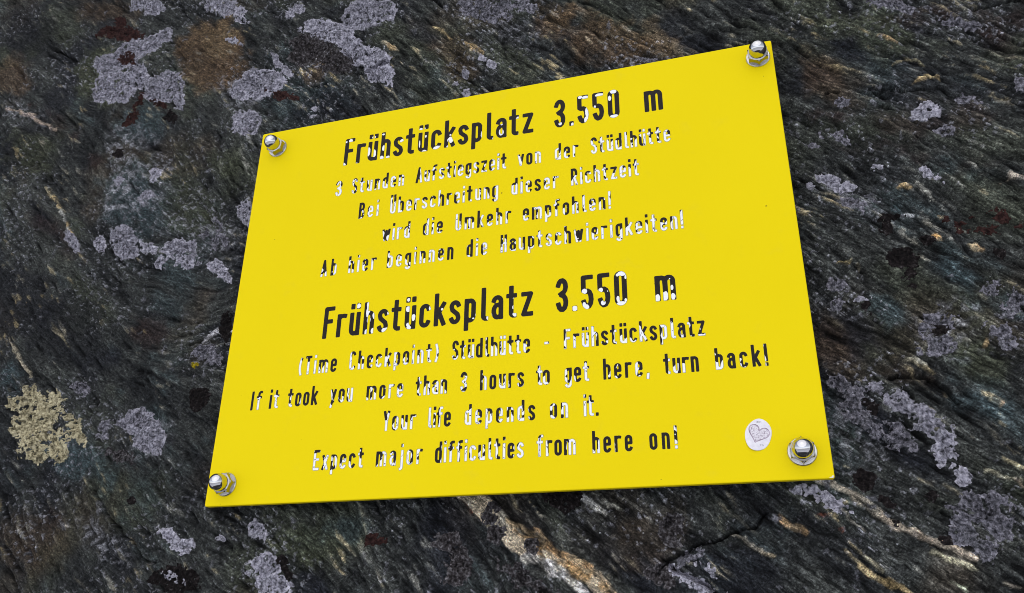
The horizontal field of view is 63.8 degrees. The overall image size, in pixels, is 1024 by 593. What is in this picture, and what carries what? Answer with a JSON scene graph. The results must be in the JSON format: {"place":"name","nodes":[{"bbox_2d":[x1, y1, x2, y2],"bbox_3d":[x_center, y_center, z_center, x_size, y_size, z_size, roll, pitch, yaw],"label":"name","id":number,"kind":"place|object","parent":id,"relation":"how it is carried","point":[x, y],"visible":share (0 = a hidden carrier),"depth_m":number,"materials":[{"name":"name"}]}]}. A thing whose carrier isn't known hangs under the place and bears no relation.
{"place":"outdoors","nodes":[
{"label":"outdoors","id":0,"kind":"place"},
{"bbox_2d":[0,0,1023,592],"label":"rock face","id":1,"kind":"object","parent":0,"point":[116,332],"visible":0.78,"depth_m":0.56},
{"bbox_2d":[5,383,70,465],"bbox_3d":[-0.374,0.101,0.650,0.072,0.068,0.009,-6,-25,16],"label":"lichen patch","id":2,"kind":"object","parent":1,"relation":"on","point":[26,429],"visible":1,"depth_m":0.65,"materials":[{"name":"plant"}]},
{"bbox_2d":[46,388,67,409],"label":"lichen patch","id":3,"kind":"object","parent":1,"relation":"on","point":[54,399],"visible":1,"depth_m":0.66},
{"bbox_2d":[64,230,79,252],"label":"lichen patch","id":4,"kind":"object","parent":1,"relation":"on","point":[71,238],"visible":1,"depth_m":0.72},
{"bbox_2d":[62,413,87,447],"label":"lichen patch","id":5,"kind":"object","parent":1,"relation":"on","point":[77,434],"visible":1,"depth_m":0.64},
{"bbox_2d":[69,381,90,397],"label":"lichen patch","id":6,"kind":"object","parent":1,"relation":"on","point":[81,387],"visible":1,"depth_m":0.66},
{"bbox_2d":[93,235,106,252],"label":"lichen patch","id":7,"kind":"object","parent":1,"relation":"on","point":[102,245],"visible":1,"depth_m":0.70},
{"bbox_2d":[95,419,113,441],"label":"lichen patch","id":8,"kind":"object","parent":1,"relation":"on","point":[103,425],"visible":1,"depth_m":0.63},
{"bbox_2d":[112,149,123,157],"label":"lichen patch","id":9,"kind":"object","parent":1,"relation":"on","point":[118,153],"visible":1,"depth_m":0.74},
{"bbox_2d":[113,176,124,185],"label":"lichen patch","id":10,"kind":"object","parent":1,"relation":"on","point":[118,180],"visible":1,"depth_m":0.73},
{"bbox_2d":[95,16,144,41],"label":"lichen patch","id":11,"kind":"object","parent":1,"relation":"on","point":[119,31],"visible":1,"depth_m":0.82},
{"bbox_2d":[104,446,136,464],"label":"lichen patch","id":12,"kind":"object","parent":1,"relation":"on","point":[118,456],"visible":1,"depth_m":0.61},
{"bbox_2d":[109,224,139,262],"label":"lichen patch","id":13,"kind":"object","parent":1,"relation":"on","point":[125,247],"visible":1,"depth_m":0.70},
{"bbox_2d":[127,496,135,504],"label":"lichen patch","id":14,"kind":"object","parent":1,"relation":"on","point":[131,500],"visible":1,"depth_m":0.59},
{"bbox_2d":[91,27,172,104],"bbox_3d":[-0.372,-0.217,0.791,0.098,0.085,0.010,-6,-24,16],"label":"lichen patch","id":15,"kind":"object","parent":1,"relation":"on","point":[108,92],"visible":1,"depth_m":0.79,"materials":[{"name":"plant"}]},
{"bbox_2d":[117,51,135,64],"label":"lichen patch","id":16,"kind":"object","parent":15,"relation":"on","point":[126,60],"visible":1,"depth_m":0.79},
{"bbox_2d":[113,406,166,455],"bbox_3d":[-0.280,0.101,0.617,0.054,0.041,0.009,-6,-25,16],"label":"lichen patch","id":17,"kind":"object","parent":1,"relation":"on","point":[141,425],"visible":1,"depth_m":0.61,"materials":[{"name":"plant"}]},
{"bbox_2d":[122,92,167,126],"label":"lichen patch","id":18,"kind":"object","parent":1,"relation":"on","point":[133,118],"visible":1,"depth_m":0.76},
{"bbox_2d":[134,189,155,206],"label":"lichen patch","id":19,"kind":"object","parent":1,"relation":"on","point":[147,194],"visible":1,"depth_m":0.71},
{"bbox_2d":[126,0,165,15],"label":"lichen patch","id":20,"kind":"object","parent":1,"relation":"on","point":[154,7],"visible":1,"depth_m":0.81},
{"bbox_2d":[139,239,158,254],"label":"lichen patch","id":21,"kind":"object","parent":1,"relation":"on","point":[151,248],"visible":1,"depth_m":0.69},
{"bbox_2d":[149,168,162,182],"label":"lichen patch","id":22,"kind":"object","parent":1,"relation":"on","point":[154,172],"visible":1,"depth_m":0.72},
{"bbox_2d":[140,70,184,109],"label":"lichen patch","id":23,"kind":"object","parent":1,"relation":"on","point":[156,86],"visible":1,"depth_m":0.76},
{"bbox_2d":[162,109,177,123],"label":"lichen patch","id":24,"kind":"object","parent":1,"relation":"on","point":[169,117],"visible":1,"depth_m":0.75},
{"bbox_2d":[146,562,200,592],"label":"lichen patch","id":25,"kind":"object","parent":1,"relation":"on","point":[188,575],"visible":1,"depth_m":0.56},
{"bbox_2d":[161,570,185,585],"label":"lichen patch","id":26,"kind":"object","parent":1,"relation":"on","point":[174,575],"visible":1,"depth_m":0.56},
{"bbox_2d":[156,526,195,555],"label":"lichen patch","id":27,"kind":"object","parent":1,"relation":"on","point":[172,538],"visible":1,"depth_m":0.57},
{"bbox_2d":[154,237,201,269],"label":"lichen patch","id":28,"kind":"object","parent":1,"relation":"on","point":[178,247],"visible":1,"depth_m":0.68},
{"bbox_2d":[191,362,198,368],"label":"lichen patch","id":29,"kind":"object","parent":1,"relation":"on","point":[193,365],"visible":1,"depth_m":0.63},
{"bbox_2d":[189,387,210,412],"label":"lichen patch","id":30,"kind":"object","parent":1,"relation":"on","point":[198,397],"visible":1,"depth_m":0.61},
{"bbox_2d":[191,344,223,368],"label":"lichen patch","id":31,"kind":"object","parent":1,"relation":"on","point":[213,357],"visible":1,"depth_m":0.63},
{"bbox_2d":[197,216,229,253],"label":"lichen patch","id":32,"kind":"object","parent":1,"relation":"on","point":[224,238],"visible":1,"depth_m":0.68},
{"bbox_2d":[206,258,231,283],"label":"lichen patch","id":33,"kind":"object","parent":1,"relation":"on","point":[220,269],"visible":1,"depth_m":0.66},
{"bbox_2d":[215,534,225,541],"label":"lichen patch","id":34,"kind":"object","parent":1,"relation":"on","point":[222,538],"visible":1,"depth_m":0.56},
{"bbox_2d":[196,0,250,23],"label":"lichen patch","id":35,"kind":"object","parent":1,"relation":"on","point":[225,9],"visible":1,"depth_m":0.78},
{"bbox_2d":[218,310,232,345],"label":"lichen patch","id":36,"kind":"object","parent":1,"relation":"on","point":[225,328],"visible":0.99,"depth_m":0.63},
{"bbox_2d":[225,37,243,46],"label":"lichen patch","id":37,"kind":"object","parent":1,"relation":"on","point":[232,41],"visible":1,"depth_m":0.76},
{"bbox_2d":[236,199,251,227],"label":"lichen patch","id":38,"kind":"object","parent":1,"relation":"on","point":[241,212],"visible":0.81,"depth_m":0.68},
{"bbox_2d":[231,109,261,135],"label":"lichen patch","id":39,"kind":"object","parent":1,"relation":"on","point":[246,123],"visible":1,"depth_m":0.71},
{"bbox_2d":[244,570,250,576],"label":"lichen patch","id":40,"kind":"object","parent":1,"relation":"on","point":[247,573],"visible":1,"depth_m":0.54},
{"bbox_2d":[229,67,287,100],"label":"lichen patch","id":41,"kind":"object","parent":1,"relation":"on","point":[247,86],"visible":1,"depth_m":0.73,"materials":[{"name":"plant"}]},
{"bbox_2d":[248,518,268,542],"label":"lichen patch","id":42,"kind":"object","parent":1,"relation":"on","point":[256,530],"visible":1,"depth_m":0.55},
{"bbox_2d":[247,552,294,592],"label":"lichen patch","id":43,"kind":"object","parent":1,"relation":"on","point":[266,577],"visible":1,"depth_m":0.54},
{"bbox_2d":[262,89,299,100],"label":"lichen patch","id":44,"kind":"object","parent":1,"relation":"on","point":[280,95],"visible":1,"depth_m":0.71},
{"bbox_2d":[270,52,293,76],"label":"lichen patch","id":45,"kind":"object","parent":1,"relation":"on","point":[286,70],"visible":1,"depth_m":0.73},
{"bbox_2d":[275,554,293,579],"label":"lichen patch","id":46,"kind":"object","parent":1,"relation":"on","point":[283,563],"visible":1,"depth_m":0.54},
{"bbox_2d":[285,4,305,18],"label":"lichen patch","id":47,"kind":"object","parent":1,"relation":"on","point":[298,8],"visible":1,"depth_m":0.74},
{"bbox_2d":[309,106,317,118],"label":"lichen patch","id":48,"kind":"object","parent":1,"relation":"on","point":[314,108],"visible":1,"depth_m":0.70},
{"bbox_2d":[284,33,356,74],"bbox_3d":[-0.167,-0.211,0.715,0.076,0.053,0.007,-6,-25,16],"label":"lichen patch","id":49,"kind":"object","parent":1,"relation":"on","point":[300,54],"visible":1,"depth_m":0.72,"materials":[{"name":"plant"}]},
{"bbox_2d":[297,17,355,52],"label":"lichen patch","id":50,"kind":"object","parent":1,"relation":"on","point":[336,33],"visible":1,"depth_m":0.72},
{"bbox_2d":[340,36,395,86],"bbox_3d":[-0.122,-0.197,0.692,0.059,0.065,0.012,-6,-25,16],"label":"lichen patch","id":51,"kind":"object","parent":1,"relation":"on","point":[383,72],"visible":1,"depth_m":0.69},
{"bbox_2d":[340,0,397,30],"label":"lichen patch","id":52,"kind":"object","parent":1,"relation":"on","point":[358,11],"visible":1,"depth_m":0.71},
{"bbox_2d":[364,533,387,546],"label":"lichen patch","id":53,"kind":"object","parent":1,"relation":"on","point":[371,539],"visible":1,"depth_m":0.53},
{"bbox_2d":[429,531,473,587],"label":"lichen patch","id":54,"kind":"object","parent":1,"relation":"on","point":[459,569],"visible":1,"depth_m":0.51,"materials":[{"name":"plant"}]},
{"bbox_2d":[454,81,470,96],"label":"lichen patch","id":55,"kind":"object","parent":1,"relation":"on","point":[465,93],"visible":1,"depth_m":0.65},
{"bbox_2d":[462,69,468,79],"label":"lichen patch","id":56,"kind":"object","parent":1,"relation":"on","point":[465,74],"visible":1,"depth_m":0.66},
{"bbox_2d":[455,0,512,23],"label":"lichen patch","id":57,"kind":"object","parent":1,"relation":"on","point":[487,12],"visible":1,"depth_m":0.68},
{"bbox_2d":[477,54,496,68],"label":"lichen patch","id":58,"kind":"object","parent":1,"relation":"on","point":[490,63],"visible":1,"depth_m":0.66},
{"bbox_2d":[478,501,506,545],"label":"lichen patch","id":59,"kind":"object","parent":1,"relation":"on","point":[496,533],"visible":1,"depth_m":0.51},
{"bbox_2d":[205,41,834,507],"bbox_3d":[-0.014,-0.017,0.562,0.400,0.300,0.005,-6,-25,16],"label":"notice sign","id":60,"kind":"object","parent":1,"relation":"attached to","point":[595,281],"visible":1,"depth_m":0.55,"materials":[{"name":"metal"}]},
{"bbox_2d":[208,472,235,495],"bbox_3d":[-0.189,0.133,0.569,0.016,0.016,0.060,15,-17,24],"label":"cap nut","id":61,"kind":"object","parent":60,"relation":"attached to","point":[222,484],"visible":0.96,"depth_m":0.55,"materials":[{"name":"metal"}]},
{"bbox_2d":[264,135,286,156],"bbox_3d":[-0.184,-0.114,0.676,0.016,0.016,0.060,1,-22,19],"label":"cap nut","id":62,"kind":"object","parent":60,"relation":"attached to","point":[275,146],"visible":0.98,"depth_m":0.66,"materials":[{"name":"metal"}]},
{"bbox_2d":[746,40,769,66],"bbox_3d":[0.173,-0.158,0.576,0.016,0.016,0.060,-9,-25,15],"label":"cap nut","id":63,"kind":"object","parent":60,"relation":"attached to","point":[758,54],"visible":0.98,"depth_m":0.56,"materials":[{"name":"metal"}]},
{"bbox_2d":[745,419,771,450],"bbox_3d":[0.139,0.078,0.466,0.015,0.018,0.001,-6,-24,16],"label":"heart sticker","id":64,"kind":"object","parent":60,"relation":"attached to","point":[758,433],"visible":1,"depth_m":0.47,"materials":[{"name":"paper"}]},
{"bbox_2d":[787,436,817,465],"bbox_3d":[0.165,0.092,0.468,0.016,0.016,0.060,-6,-25,16],"label":"cap nut","id":65,"kind":"object","parent":60,"relation":"attached to","point":[802,451],"visible":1,"depth_m":0.45,"materials":[{"name":"metal"}]},
{"bbox_2d":[508,0,537,13],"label":"lichen patch","id":66,"kind":"object","parent":1,"relation":"on","point":[531,8],"visible":1,"depth_m":0.67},
{"bbox_2d":[494,556,560,592],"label":"lichen patch","id":67,"kind":"object","parent":1,"relation":"on","point":[522,577],"visible":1,"depth_m":0.49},
{"bbox_2d":[524,537,541,555],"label":"lichen patch","id":68,"kind":"object","parent":1,"relation":"on","point":[530,544],"visible":1,"depth_m":0.50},
{"bbox_2d":[542,491,582,514],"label":"lichen patch","id":69,"kind":"object","parent":1,"relation":"on","point":[571,499],"visible":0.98,"depth_m":0.50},
{"bbox_2d":[634,57,657,62],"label":"lichen patch","id":70,"kind":"object","parent":1,"relation":"on","point":[644,60],"visible":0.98,"depth_m":0.61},
{"bbox_2d":[643,562,680,589],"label":"lichen patch","id":71,"kind":"object","parent":1,"relation":"on","point":[665,577],"visible":1,"depth_m":0.47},
{"bbox_2d":[657,511,684,541],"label":"lichen patch","id":72,"kind":"object","parent":1,"relation":"on","point":[670,526],"visible":1,"depth_m":0.48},
{"bbox_2d":[663,534,684,547],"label":"lichen patch","id":73,"kind":"object","parent":1,"relation":"on","point":[673,542],"visible":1,"depth_m":0.47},
{"bbox_2d":[676,547,704,567],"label":"lichen patch","id":74,"kind":"object","parent":1,"relation":"on","point":[681,560],"visible":1,"depth_m":0.47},
{"bbox_2d":[659,562,727,592],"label":"lichen patch","id":75,"kind":"object","parent":1,"relation":"on","point":[700,585],"visible":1,"depth_m":0.47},
{"bbox_2d":[688,560,716,578],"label":"lichen patch","id":76,"kind":"object","parent":1,"relation":"on","point":[709,570],"visible":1,"depth_m":0.46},
{"bbox_2d":[789,484,802,494],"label":"lichen patch","id":77,"kind":"object","parent":1,"relation":"on","point":[797,490],"visible":1,"depth_m":0.46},
{"bbox_2d":[806,182,814,189],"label":"lichen patch","id":78,"kind":"object","parent":1,"relation":"on","point":[810,185],"visible":1,"depth_m":0.54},
{"bbox_2d":[806,142,819,148],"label":"lichen patch","id":79,"kind":"object","parent":1,"relation":"on","point":[812,145],"visible":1,"depth_m":0.55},
{"bbox_2d":[801,483,862,517],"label":"lichen patch","id":80,"kind":"object","parent":1,"relation":"on","point":[829,501],"visible":1,"depth_m":0.45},
{"bbox_2d":[818,130,850,145],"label":"lichen patch","id":81,"kind":"object","parent":1,"relation":"on","point":[843,140],"visible":1,"depth_m":0.54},
{"bbox_2d":[821,277,848,291],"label":"lichen patch","id":82,"kind":"object","parent":1,"relation":"on","point":[832,285],"visible":1,"depth_m":0.50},
{"bbox_2d":[815,174,857,194],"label":"lichen patch","id":83,"kind":"object","parent":1,"relation":"on","point":[832,182],"visible":1,"depth_m":0.53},
{"bbox_2d":[830,297,845,311],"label":"lichen patch","id":84,"kind":"object","parent":1,"relation":"on","point":[839,303],"visible":1,"depth_m":0.50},
{"bbox_2d":[834,96,850,108],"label":"lichen patch","id":85,"kind":"object","parent":1,"relation":"on","point":[841,102],"visible":1,"depth_m":0.55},
{"bbox_2d":[839,193,875,214],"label":"lichen patch","id":86,"kind":"object","parent":1,"relation":"on","point":[850,202],"visible":1,"depth_m":0.52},
{"bbox_2d":[853,296,871,301],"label":"lichen patch","id":87,"kind":"object","parent":1,"relation":"on","point":[859,298],"visible":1,"depth_m":0.50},
{"bbox_2d":[852,468,876,492],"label":"lichen patch","id":88,"kind":"object","parent":1,"relation":"on","point":[864,480],"visible":1,"depth_m":0.46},
{"bbox_2d":[861,300,871,315],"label":"lichen patch","id":89,"kind":"object","parent":1,"relation":"on","point":[865,305],"visible":1,"depth_m":0.49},
{"bbox_2d":[861,398,880,415],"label":"lichen patch","id":90,"kind":"object","parent":1,"relation":"on","point":[872,407],"visible":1,"depth_m":0.47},
{"bbox_2d":[826,373,918,452],"bbox_3d":[0.207,0.067,0.473,0.043,0.050,0.007,-6,-25,16],"label":"lichen patch","id":91,"kind":"object","parent":1,"relation":"on","point":[853,401],"visible":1,"depth_m":0.47,"materials":[{"name":"plant"}]},
{"bbox_2d":[871,164,882,170],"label":"lichen patch","id":92,"kind":"object","parent":1,"relation":"on","point":[879,166],"visible":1,"depth_m":0.53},
{"bbox_2d":[878,494,896,508],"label":"lichen patch","id":93,"kind":"object","parent":1,"relation":"on","point":[887,502],"visible":1,"depth_m":0.45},
{"bbox_2d":[877,213,905,236],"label":"lichen patch","id":94,"kind":"object","parent":1,"relation":"on","point":[885,220],"visible":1,"depth_m":0.51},
{"bbox_2d":[866,0,917,16],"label":"lichen patch","id":95,"kind":"object","parent":1,"relation":"on","point":[903,8],"visible":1,"depth_m":0.56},
{"bbox_2d":[892,520,899,526],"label":"lichen patch","id":96,"kind":"object","parent":1,"relation":"on","point":[895,522],"visible":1,"depth_m":0.44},
{"bbox_2d":[885,247,920,268],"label":"lichen patch","id":97,"kind":"object","parent":1,"relation":"on","point":[901,257],"visible":1,"depth_m":0.50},
{"bbox_2d":[856,374,958,460],"bbox_3d":[0.223,0.068,0.465,0.047,0.053,0.008,-6,-25,16],"label":"lichen patch","id":98,"kind":"object","parent":1,"relation":"on","point":[942,437],"visible":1,"depth_m":0.46,"materials":[{"name":"plant"}]},
{"bbox_2d":[901,267,916,281],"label":"lichen patch","id":99,"kind":"object","parent":1,"relation":"on","point":[911,272],"visible":1,"depth_m":0.49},
{"bbox_2d":[907,282,916,288],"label":"lichen patch","id":100,"kind":"object","parent":1,"relation":"on","point":[913,285],"visible":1,"depth_m":0.49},
{"bbox_2d":[910,100,941,121],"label":"lichen patch","id":101,"kind":"object","parent":1,"relation":"on","point":[921,113],"visible":1,"depth_m":0.53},
{"bbox_2d":[918,232,936,245],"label":"lichen patch","id":102,"kind":"object","parent":1,"relation":"on","point":[927,240],"visible":1,"depth_m":0.50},
{"bbox_2d":[919,165,944,183],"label":"lichen patch","id":103,"kind":"object","parent":1,"relation":"on","point":[927,172],"visible":1,"depth_m":0.52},
{"bbox_2d":[924,490,939,502],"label":"lichen patch","id":104,"kind":"object","parent":1,"relation":"on","point":[932,495],"visible":1,"depth_m":0.44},
{"bbox_2d":[915,304,959,357],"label":"lichen patch","id":105,"kind":"object","parent":1,"relation":"on","point":[940,348],"visible":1,"depth_m":0.47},
{"bbox_2d":[932,324,950,335],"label":"lichen patch","id":106,"kind":"object","parent":1,"relation":"on","point":[939,329],"visible":1,"depth_m":0.48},
{"bbox_2d":[937,535,952,544],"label":"lichen patch","id":107,"kind":"object","parent":1,"relation":"on","point":[947,540],"visible":1,"depth_m":0.43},
{"bbox_2d":[932,124,963,136],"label":"lichen patch","id":108,"kind":"object","parent":1,"relation":"on","point":[945,128],"visible":1,"depth_m":0.52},
{"bbox_2d":[928,450,979,486],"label":"lichen patch","id":109,"kind":"object","parent":1,"relation":"on","point":[963,475],"visible":1,"depth_m":0.44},
{"bbox_2d":[935,12,982,31],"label":"lichen patch","id":110,"kind":"object","parent":1,"relation":"on","point":[969,25],"visible":1,"depth_m":0.55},
{"bbox_2d":[954,93,983,104],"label":"lichen patch","id":111,"kind":"object","parent":1,"relation":"on","point":[963,100],"visible":1,"depth_m":0.53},
{"bbox_2d":[942,215,998,235],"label":"lichen patch","id":112,"kind":"object","parent":1,"relation":"on","point":[990,230],"visible":1,"depth_m":0.49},
{"bbox_2d":[944,489,1016,564],"bbox_3d":[0.247,0.120,0.430,0.036,0.039,0.007,-6,-25,16],"label":"lichen patch","id":113,"kind":"object","parent":1,"relation":"on","point":[998,527],"visible":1,"depth_m":0.43,"materials":[{"name":"plant"}]},
{"bbox_2d":[979,279,1003,296],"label":"lichen patch","id":114,"kind":"object","parent":1,"relation":"on","point":[991,289],"visible":1,"depth_m":0.48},
{"bbox_2d":[992,248,1006,259],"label":"lichen patch","id":115,"kind":"object","parent":1,"relation":"on","point":[1001,253],"visible":1,"depth_m":0.48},
{"bbox_2d":[981,320,1023,350],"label":"lichen patch","id":116,"kind":"object","parent":1,"relation":"on","point":[1002,332],"visible":1,"depth_m":0.46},
{"bbox_2d":[986,206,1023,228],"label":"lichen patch","id":117,"kind":"object","parent":1,"relation":"on","point":[1001,217],"visible":1,"depth_m":0.49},
{"bbox_2d":[999,286,1023,322],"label":"lichen patch","id":118,"kind":"object","parent":1,"relation":"on","point":[1015,303],"visible":1,"depth_m":0.47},
{"bbox_2d":[1014,77,1023,92],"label":"lichen patch","id":119,"kind":"object","parent":1,"relation":"on","point":[1019,83],"visible":1,"depth_m":0.52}
]}

